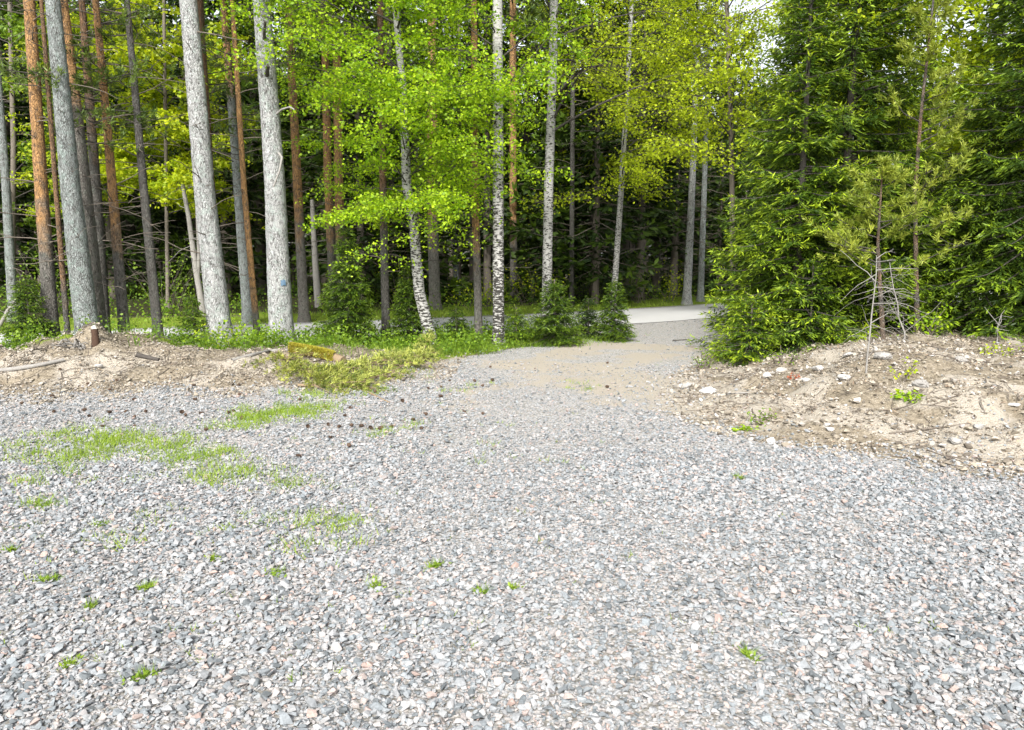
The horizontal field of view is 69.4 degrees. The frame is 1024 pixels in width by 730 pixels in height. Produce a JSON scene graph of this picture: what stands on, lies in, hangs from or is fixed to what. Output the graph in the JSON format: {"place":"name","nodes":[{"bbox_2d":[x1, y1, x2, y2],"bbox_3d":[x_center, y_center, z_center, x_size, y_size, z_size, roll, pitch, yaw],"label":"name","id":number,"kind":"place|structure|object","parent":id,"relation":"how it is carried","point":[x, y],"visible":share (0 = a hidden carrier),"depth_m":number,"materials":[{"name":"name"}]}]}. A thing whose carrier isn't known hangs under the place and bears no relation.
{"place":"outdoors","nodes":[
{"label":"outdoors","id":0,"kind":"place"},
{"bbox_2d":[0,293,991,347],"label":"road","id":1,"kind":"structure","parent":0,"point":[649,315],"depth_m":20.80,"materials":[{"name":"asphalt"}]},
{"bbox_2d":[0,312,1023,729],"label":"gravel","id":2,"kind":"structure","parent":0,"point":[936,494],"depth_m":3.85,"materials":[{"name":"gravel"}]},
{"bbox_2d":[0,264,1023,729],"bbox_3d":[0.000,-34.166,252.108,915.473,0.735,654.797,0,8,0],"label":"ground","id":3,"kind":"structure","parent":0,"point":[646,350],"depth_m":5.71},
{"bbox_2d":[0,0,44,321],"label":"pine tree","id":4,"kind":"object","parent":3,"relation":"on","point":[9,252],"visible":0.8,"depth_m":18.56,"materials":[{"name":"grey plant"}]},
{"bbox_2d":[0,274,58,347],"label":"young spruce","id":5,"kind":"object","parent":3,"relation":"on","point":[26,302],"visible":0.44,"depth_m":11.90,"materials":[{"name":"green plant"}]},
{"bbox_2d":[0,2,107,291],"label":"spruce tree","id":6,"kind":"object","parent":3,"relation":"on","point":[24,107],"visible":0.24,"depth_m":26.07,"materials":[{"name":"green plant"}]},
{"bbox_2d":[0,0,111,336],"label":"pine tree","id":7,"kind":"object","parent":3,"relation":"on","point":[44,235],"visible":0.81,"depth_m":11.93,"materials":[{"name":"orange plant"}]},
{"bbox_2d":[0,0,113,333],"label":"pine tree","id":8,"kind":"object","parent":3,"relation":"on","point":[65,309],"visible":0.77,"depth_m":11.69,"materials":[{"name":"brown plant"}]},
{"bbox_2d":[0,1,117,262],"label":"tree","id":9,"kind":"object","parent":3,"relation":"on","point":[14,26],"visible":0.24,"depth_m":24.08,"materials":[{"name":"green plant"}]},
{"bbox_2d":[16,0,117,334],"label":"pine tree","id":10,"kind":"object","parent":3,"relation":"on","point":[82,289],"visible":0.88,"depth_m":11.43,"materials":[{"name":"grey plant"}]},
{"bbox_2d":[0,0,137,293],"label":"spruce tree","id":11,"kind":"object","parent":3,"relation":"on","point":[53,220],"visible":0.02,"depth_m":28.56,"materials":[{"name":"green plant"}]},
{"bbox_2d":[5,0,163,332],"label":"pine tree","id":12,"kind":"object","parent":3,"relation":"on","point":[94,167],"visible":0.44,"depth_m":12.78,"materials":[{"name":"brown plant"}]},
{"bbox_2d":[0,0,170,331],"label":"pine tree","id":13,"kind":"object","parent":3,"relation":"on","point":[85,177],"visible":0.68,"depth_m":12.02,"materials":[{"name":"orange plant"}]},
{"bbox_2d":[0,0,178,331],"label":"pine tree","id":14,"kind":"object","parent":3,"relation":"on","point":[117,248],"visible":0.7,"depth_m":12.33,"materials":[{"name":"orange plant"}]},
{"bbox_2d":[3,0,179,217],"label":"aspen tree","id":15,"kind":"object","parent":3,"relation":"on","point":[29,177],"visible":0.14,"depth_m":22.61,"materials":[{"name":"green plant"}]},
{"bbox_2d":[28,0,181,298],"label":"spruce tree","id":16,"kind":"object","parent":3,"relation":"on","point":[109,261],"visible":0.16,"depth_m":26.32,"materials":[{"name":"green plant"}]},
{"bbox_2d":[74,0,184,289],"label":"spruce tree","id":17,"kind":"object","parent":3,"relation":"on","point":[130,227],"visible":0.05,"depth_m":31.97,"materials":[{"name":"green plant"}]},
{"bbox_2d":[72,0,192,338],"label":"pine tree","id":18,"kind":"object","parent":3,"relation":"on","point":[154,297],"visible":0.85,"depth_m":12.62,"materials":[{"name":"grey plant"}]},
{"bbox_2d":[106,236,201,308],"bbox_3d":[-10.755,-2.898,23.165,3.494,2.358,3.138,0,8,0],"label":"bush","id":19,"kind":"object","parent":3,"relation":"on","point":[178,284],"visible":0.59,"depth_m":22.91,"materials":[{"name":"green plant"}]},
{"bbox_2d":[70,0,276,308],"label":"aspen tree","id":20,"kind":"object","parent":3,"relation":"on","point":[171,182],"visible":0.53,"depth_m":21.49,"materials":[{"name":"green plant"}]},
{"bbox_2d":[167,185,205,315],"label":"dead tree","id":21,"kind":"object","parent":3,"relation":"on","point":[197,277],"visible":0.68,"depth_m":20.72,"materials":[{"name":"wood"}]},
{"bbox_2d":[174,295,208,345],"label":"young spruce","id":22,"kind":"object","parent":3,"relation":"on","point":[190,319],"visible":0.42,"depth_m":12.76,"materials":[{"name":"green plant"}]},
{"bbox_2d":[134,0,252,292],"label":"spruce tree","id":23,"kind":"object","parent":3,"relation":"on","point":[158,214],"visible":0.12,"depth_m":28.35,"materials":[{"name":"green plant"}]},
{"bbox_2d":[145,0,247,348],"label":"pine tree","id":24,"kind":"object","parent":3,"relation":"on","point":[216,303],"visible":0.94,"depth_m":12.56,"materials":[{"name":"grey plant"}]},
{"bbox_2d":[152,10,266,283],"bbox_3d":[-13.807,-9.814,33.312,5.562,13.044,5.584,2,8,16],"label":"spruce tree","id":25,"kind":"object","parent":3,"relation":"on","point":[163,230],"visible":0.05,"depth_m":33.07,"materials":[{"name":"green plant"}]},
{"bbox_2d":[164,0,283,276],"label":"tree","id":26,"kind":"object","parent":3,"relation":"on","point":[201,24],"visible":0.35,"depth_m":16.76,"materials":[{"name":"green plant"}]},
{"bbox_2d":[155,0,294,296],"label":"spruce tree","id":27,"kind":"object","parent":3,"relation":"on","point":[233,252],"visible":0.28,"depth_m":26.14,"materials":[{"name":"green plant"}]},
{"bbox_2d":[166,0,287,323],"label":"pine tree","id":28,"kind":"object","parent":3,"relation":"on","point":[246,313],"visible":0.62,"depth_m":18.63,"materials":[{"name":"brown plant"}]},
{"bbox_2d":[166,0,293,334],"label":"pine tree","id":29,"kind":"object","parent":3,"relation":"on","point":[249,250],"visible":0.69,"depth_m":13.80,"materials":[{"name":"orange plant"}]},
{"bbox_2d":[208,0,319,293],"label":"spruce tree","id":30,"kind":"object","parent":3,"relation":"on","point":[252,95],"visible":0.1,"depth_m":28.73,"materials":[{"name":"green plant"}]},
{"bbox_2d":[253,0,296,343],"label":"pine tree","id":31,"kind":"object","parent":3,"relation":"on","point":[278,281],"visible":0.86,"depth_m":12.58,"materials":[{"name":"grey plant"}]},
{"bbox_2d":[250,0,321,322],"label":"pine tree","id":32,"kind":"object","parent":3,"relation":"on","point":[297,177],"visible":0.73,"depth_m":19.14,"materials":[{"name":"orange plant"}]},
{"bbox_2d":[212,0,362,291],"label":"aspen tree","id":33,"kind":"object","parent":3,"relation":"on","point":[302,134],"visible":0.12,"depth_m":28.22,"materials":[{"name":"green plant"}]},
{"bbox_2d":[292,200,325,307],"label":"dead tree","id":34,"kind":"object","parent":3,"relation":"on","point":[316,277],"visible":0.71,"depth_m":23.71,"materials":[{"name":"wood"}]},
{"bbox_2d":[287,341,345,363],"bbox_3d":[-2.774,-0.179,10.576,0.903,0.311,0.316,2,8,13],"label":"mossy log","id":35,"kind":"object","parent":3,"relation":"on","point":[331,355],"visible":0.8,"depth_m":10.53,"materials":[{"name":"plant"}]},
{"bbox_2d":[265,0,372,293],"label":"spruce tree","id":36,"kind":"object","parent":3,"relation":"on","point":[308,178],"visible":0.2,"depth_m":28.62,"materials":[{"name":"green plant"}]},
{"bbox_2d":[283,0,371,308],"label":"pine tree","id":37,"kind":"object","parent":3,"relation":"on","point":[330,233],"visible":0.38,"depth_m":22.77,"materials":[{"name":"orange plant"}]},
{"bbox_2d":[279,1,378,247],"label":"spruce tree","id":38,"kind":"object","parent":3,"relation":"on","point":[290,234],"visible":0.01,"depth_m":31.59,"materials":[{"name":"green plant"}]},
{"bbox_2d":[311,225,381,347],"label":"young spruce","id":39,"kind":"object","parent":3,"relation":"on","point":[361,319],"visible":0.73,"depth_m":13.21,"materials":[{"name":"green plant"}]},
{"bbox_2d":[305,0,392,309],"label":"pine tree","id":40,"kind":"object","parent":3,"relation":"on","point":[338,155],"visible":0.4,"depth_m":22.16,"materials":[{"name":"orange plant"}]},
{"bbox_2d":[291,0,427,299],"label":"spruce tree","id":41,"kind":"object","parent":3,"relation":"on","point":[361,234],"visible":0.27,"depth_m":25.93,"materials":[{"name":"green plant"}]},
{"bbox_2d":[298,341,442,398],"bbox_3d":[-1.631,-0.072,10.888,1.269,0.389,4.898,2,8,12],"label":"cut branch","id":42,"kind":"object","parent":3,"relation":"on","point":[362,379],"visible":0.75,"depth_m":9.44,"materials":[{"name":"plant"}]},
{"bbox_2d":[316,345,425,375],"bbox_3d":[-1.968,-0.044,10.298,0.927,0.367,2.152,4,9,25],"label":"cut branch","id":43,"kind":"object","parent":3,"relation":"on","point":[378,358],"visible":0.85,"depth_m":10.32,"materials":[{"name":"plant"}]},
{"bbox_2d":[0,270,744,356],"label":"undergrowth","id":44,"kind":"object","parent":3,"relation":"on","point":[473,335],"visible":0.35,"depth_m":12.95,"materials":[{"name":"green plant"}]},
{"bbox_2d":[340,0,418,337],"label":"pine tree","id":45,"kind":"object","parent":3,"relation":"on","point":[385,307],"visible":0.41,"depth_m":14.33,"materials":[{"name":"brown plant"}]},
{"bbox_2d":[334,0,445,294],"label":"spruce tree","id":46,"kind":"object","parent":3,"relation":"on","point":[403,19],"visible":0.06,"depth_m":29.50,"materials":[{"name":"green plant"}]},
{"bbox_2d":[203,0,584,345],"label":"birch tree","id":47,"kind":"object","parent":3,"relation":"on","point":[412,97],"visible":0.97,"depth_m":12.65,"materials":[{"name":"green plant"}]},
{"bbox_2d":[380,263,432,346],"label":"young spruce","id":48,"kind":"object","parent":3,"relation":"on","point":[407,293],"visible":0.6,"depth_m":14.06,"materials":[{"name":"green plant"}]},
{"bbox_2d":[362,81,471,301],"bbox_3d":[-3.465,-5.896,26.464,4.032,8.180,4.040,0,8,0],"label":"spruce tree","id":49,"kind":"object","parent":3,"relation":"on","point":[451,285],"visible":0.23,"depth_m":26.33,"materials":[{"name":"green plant"}]},
{"bbox_2d":[422,0,470,310],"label":"pine tree","id":50,"kind":"object","parent":3,"relation":"on","point":[434,274],"visible":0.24,"depth_m":23.14,"materials":[{"name":"orange plant"}]},
{"bbox_2d":[386,0,508,283],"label":"spruce tree","id":51,"kind":"object","parent":3,"relation":"on","point":[443,254],"visible":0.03,"depth_m":32.41,"materials":[{"name":"green plant"}]},
{"bbox_2d":[383,3,524,278],"bbox_3d":[-2.209,-11.009,32.029,7.250,15.914,7.547,-6,10,-38],"label":"aspen tree","id":52,"kind":"object","parent":3,"relation":"on","point":[418,57],"visible":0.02,"depth_m":31.33,"materials":[{"name":"green plant"}]},
{"bbox_2d":[440,307,472,341],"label":"young spruce","id":53,"kind":"object","parent":3,"relation":"on","point":[457,321],"visible":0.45,"depth_m":14.57,"materials":[{"name":"green plant"}]},
{"bbox_2d":[0,294,961,681],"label":"grass","id":54,"kind":"structure","parent":3,"relation":"on","point":[182,454],"depth_m":6.44,"materials":[{"name":"plant"}]},
{"bbox_2d":[432,0,531,340],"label":"pine tree","id":55,"kind":"object","parent":3,"relation":"on","point":[477,289],"visible":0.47,"depth_m":14.17,"materials":[{"name":"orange plant"}]},
{"bbox_2d":[353,0,618,345],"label":"birch tree","id":56,"kind":"object","parent":3,"relation":"on","point":[498,262],"visible":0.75,"depth_m":13.50,"materials":[{"name":"green plant"}]},
{"bbox_2d":[437,0,538,298],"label":"spruce tree","id":57,"kind":"object","parent":3,"relation":"on","point":[486,250],"visible":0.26,"depth_m":27.87,"materials":[{"name":"green plant"}]},
{"bbox_2d":[469,124,538,286],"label":"spruce tree","id":58,"kind":"object","parent":3,"relation":"on","point":[506,261],"visible":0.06,"depth_m":36.46,"materials":[{"name":"green plant"}]},
{"bbox_2d":[3,39,1010,275],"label":"distant wood","id":59,"kind":"object","parent":3,"relation":"on","point":[466,270],"depth_m":64.12,"materials":[{"name":"plant"}]},
{"bbox_2d":[460,0,558,299],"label":"pine tree","id":60,"kind":"object","parent":3,"relation":"on","point":[513,53],"visible":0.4,"depth_m":26.91,"materials":[{"name":"orange plant"}]},
{"bbox_2d":[0,322,1023,473],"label":"litter","id":61,"kind":"object","parent":3,"relation":"on","point":[807,409],"visible":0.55,"depth_m":8.91,"materials":[{"name":"brown plant"}]},
{"bbox_2d":[0,322,1023,479],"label":"rubble","id":62,"kind":"object","parent":3,"relation":"on","point":[899,443],"visible":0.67,"depth_m":8.70,"materials":[{"name":"stone"}]},
{"bbox_2d":[242,345,353,390],"bbox_3d":[-2.849,0.010,9.674,1.228,0.438,1.998,-4,9,-28],"label":"bush","id":63,"kind":"object","parent":62,"relation":"on","point":[295,365],"visible":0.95,"depth_m":9.56,"materials":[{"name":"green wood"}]},
{"bbox_2d":[504,306,536,346],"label":"young spruce","id":64,"kind":"object","parent":3,"relation":"on","point":[514,318],"visible":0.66,"depth_m":14.16,"materials":[{"name":"green plant"}]},
{"bbox_2d":[485,257,569,304],"bbox_3d":[0.516,-2.956,26.143,2.936,1.757,2.694,0,8,0],"label":"bush","id":65,"kind":"object","parent":3,"relation":"on","point":[533,288],"visible":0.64,"depth_m":25.82,"materials":[{"name":"green plant"}]},
{"bbox_2d":[479,0,588,285],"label":"spruce tree","id":66,"kind":"object","parent":3,"relation":"on","point":[525,137],"visible":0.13,"depth_m":30.66,"materials":[{"name":"green plant"}]},
{"bbox_2d":[504,102,589,305],"bbox_3d":[1.258,-5.526,26.410,3.715,7.522,3.708,-4,9,-26],"label":"spruce tree","id":67,"kind":"object","parent":3,"relation":"on","point":[535,253],"visible":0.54,"depth_m":26.22,"materials":[{"name":"green plant"}]},
{"bbox_2d":[516,278,587,346],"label":"young spruce","id":68,"kind":"object","parent":3,"relation":"on","point":[568,335],"visible":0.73,"depth_m":14.06,"materials":[{"name":"green plant"}]},
{"bbox_2d":[506,0,612,305],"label":"pine tree","id":69,"kind":"object","parent":3,"relation":"on","point":[572,182],"visible":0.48,"depth_m":24.98,"materials":[{"name":"grey plant"}]},
{"bbox_2d":[488,0,633,294],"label":"spruce tree","id":70,"kind":"object","parent":3,"relation":"on","point":[583,218],"visible":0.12,"depth_m":28.64,"materials":[{"name":"green plant"}]},
{"bbox_2d":[573,297,603,338],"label":"young spruce","id":71,"kind":"object","parent":3,"relation":"on","point":[586,321],"visible":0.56,"depth_m":15.35,"materials":[{"name":"green plant"}]},
{"bbox_2d":[516,0,667,303],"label":"spruce tree","id":72,"kind":"object","parent":3,"relation":"on","point":[594,243],"visible":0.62,"depth_m":25.94,"materials":[{"name":"green plant"}]},
{"bbox_2d":[520,0,669,296],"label":"aspen tree","id":73,"kind":"object","parent":3,"relation":"on","point":[579,155],"visible":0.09,"depth_m":28.46,"materials":[{"name":"green plant"}]},
{"bbox_2d":[482,0,721,325],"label":"birch tree","id":74,"kind":"object","parent":3,"relation":"on","point":[547,236],"visible":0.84,"depth_m":16.01,"materials":[{"name":"green plant"}]},
{"bbox_2d":[590,279,639,343],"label":"young spruce","id":75,"kind":"object","parent":3,"relation":"on","point":[607,318],"visible":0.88,"depth_m":14.81,"materials":[{"name":"green plant"}]},
{"bbox_2d":[579,0,685,287],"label":"spruce tree","id":76,"kind":"object","parent":3,"relation":"on","point":[626,245],"visible":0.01,"depth_m":35.83,"materials":[{"name":"green plant"}]},
{"bbox_2d":[515,0,770,310],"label":"birch tree","id":77,"kind":"object","parent":3,"relation":"on","point":[632,158],"visible":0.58,"depth_m":22.03,"materials":[{"name":"green plant"}]},
{"bbox_2d":[600,0,688,297],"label":"spruce tree","id":78,"kind":"object","parent":3,"relation":"on","point":[640,220],"visible":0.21,"depth_m":29.84,"materials":[{"name":"green plant"}]},
{"bbox_2d":[614,0,702,291],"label":"spruce tree","id":79,"kind":"object","parent":3,"relation":"on","point":[656,277],"visible":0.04,"depth_m":34.20,"materials":[{"name":"green plant"}]},
{"bbox_2d":[620,2,728,294],"bbox_3d":[7.184,-9.752,31.967,5.158,13.638,4.222,0,8,-2],"label":"spruce tree","id":80,"kind":"object","parent":3,"relation":"on","point":[675,252],"visible":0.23,"depth_m":31.86,"materials":[{"name":"green plant"}]},
{"bbox_2d":[644,132,716,288],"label":"spruce tree","id":81,"kind":"object","parent":3,"relation":"on","point":[682,258],"visible":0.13,"depth_m":37.35,"materials":[{"name":"green plant"}]},
{"bbox_2d":[578,0,812,309],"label":"aspen tree","id":82,"kind":"object","parent":3,"relation":"on","point":[727,70],"visible":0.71,"depth_m":18.84,"materials":[{"name":"green plant"}]},
{"bbox_2d":[647,0,753,301],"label":"pine tree","id":83,"kind":"object","parent":3,"relation":"on","point":[701,264],"visible":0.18,"depth_m":28.30,"materials":[{"name":"leaf"},{"name":"bark"}]},
{"bbox_2d":[643,0,759,304],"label":"pine tree","id":84,"kind":"object","parent":3,"relation":"on","point":[687,282],"visible":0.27,"depth_m":26.85,"materials":[{"name":"leaf"},{"name":"bark"}]},
{"bbox_2d":[678,113,757,295],"bbox_3d":[9.104,-6.721,32.458,4.114,8.329,4.106,-8,11,-44],"label":"spruce tree","id":85,"kind":"object","parent":3,"relation":"on","point":[718,235],"visible":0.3,"depth_m":31.98,"materials":[{"name":"green plant"}]},
{"bbox_2d":[704,146,762,295],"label":"spruce tree","id":86,"kind":"object","parent":3,"relation":"on","point":[738,195],"visible":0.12,"depth_m":32.20,"materials":[{"name":"green plant"}]},
{"bbox_2d":[712,36,768,203],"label":"spruce tree","id":87,"kind":"object","parent":3,"relation":"on","point":[736,91],"visible":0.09,"depth_m":56.21,"materials":[{"name":"green plant"}]},
{"bbox_2d":[701,288,784,368],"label":"young spruce","id":88,"kind":"object","parent":3,"relation":"on","point":[751,351],"visible":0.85,"depth_m":10.95,"materials":[{"name":"green plant"}]},
{"bbox_2d":[702,0,859,330],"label":"spruce tree","id":89,"kind":"object","parent":3,"relation":"on","point":[734,224],"visible":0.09,"depth_m":17.08,"materials":[{"name":"green plant"}]},
{"bbox_2d":[698,0,890,363],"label":"spruce tree","id":90,"kind":"object","parent":3,"relation":"on","point":[827,171],"visible":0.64,"depth_m":11.26,"materials":[{"name":"green plant"}]},
{"bbox_2d":[763,255,859,355],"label":"young spruce","id":91,"kind":"object","parent":3,"relation":"on","point":[782,334],"visible":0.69,"depth_m":10.82,"materials":[{"name":"green plant"}]},
{"bbox_2d":[685,0,1003,348],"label":"spruce tree","id":92,"kind":"object","parent":3,"relation":"on","point":[852,88],"visible":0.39,"depth_m":11.47,"materials":[{"name":"green plant"}]},
{"bbox_2d":[761,1,953,304],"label":"spruce tree","id":93,"kind":"object","parent":3,"relation":"on","point":[836,159],"visible":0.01,"depth_m":18.05,"materials":[{"name":"green plant"}]},
{"bbox_2d":[835,249,913,372],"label":"dead sapling","id":94,"kind":"object","parent":3,"relation":"on","point":[869,333],"visible":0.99,"depth_m":7.80,"materials":[{"name":"wood"}]},
{"bbox_2d":[802,155,970,340],"bbox_3d":[5.105,-1.530,10.168,2.027,2.622,1.438,1,8,10],"label":"young pine","id":95,"kind":"object","parent":3,"relation":"on","point":[866,190],"visible":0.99,"depth_m":10.02,"materials":[{"name":"green plant"}]},
{"bbox_2d":[767,0,1023,301],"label":"aspen tree","id":96,"kind":"object","parent":3,"relation":"on","point":[953,43],"visible":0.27,"depth_m":11.88,"materials":[{"name":"green plant"}]},
{"bbox_2d":[805,85,998,334],"bbox_3d":[6.234,-2.198,12.274,3.090,4.611,3.291,0,8,0],"label":"spruce tree","id":97,"kind":"object","parent":3,"relation":"on","point":[888,240],"visible":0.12,"depth_m":11.82,"materials":[{"name":"green plant"}]},
{"bbox_2d":[866,262,940,342],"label":"dead sapling","id":98,"kind":"object","parent":3,"relation":"on","point":[898,317],"visible":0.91,"depth_m":10.17,"materials":[{"name":"wood"}]},
{"bbox_2d":[873,300,952,336],"bbox_3d":[5.740,-0.639,10.680,1.099,0.607,0.759,3,9,20],"label":"bush","id":99,"kind":"object","parent":3,"relation":"on","point":[932,324],"visible":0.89,"depth_m":10.57,"materials":[{"name":"green plant"}]},
{"bbox_2d":[854,0,985,332],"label":"young pine","id":100,"kind":"object","parent":3,"relation":"on","point":[947,12],"visible":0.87,"depth_m":10.31,"materials":[{"name":"green plant"}]},
{"bbox_2d":[877,0,1023,344],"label":"spruce tree","id":101,"kind":"object","parent":3,"relation":"on","point":[1013,77],"visible":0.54,"depth_m":10.75,"materials":[{"name":"green plant"}]},
{"bbox_2d":[888,86,1023,335],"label":"spruce tree","id":102,"kind":"object","parent":3,"relation":"on","point":[997,306],"visible":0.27,"depth_m":11.17,"materials":[{"name":"green plant"}]},
{"bbox_2d":[923,0,1017,305],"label":"spruce tree","id":103,"kind":"object","parent":3,"relation":"on","point":[955,33],"visible":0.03,"depth_m":23.03,"materials":[{"name":"green plant"}]},
{"bbox_2d":[921,0,1023,295],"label":"spruce tree","id":104,"kind":"object","parent":3,"relation":"on","point":[998,26],"visible":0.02,"depth_m":17.60,"materials":[{"name":"green plant"}]},
{"bbox_2d":[2,0,1023,258],"label":"sky","id":105,"kind":"structure","parent":0,"point":[736,2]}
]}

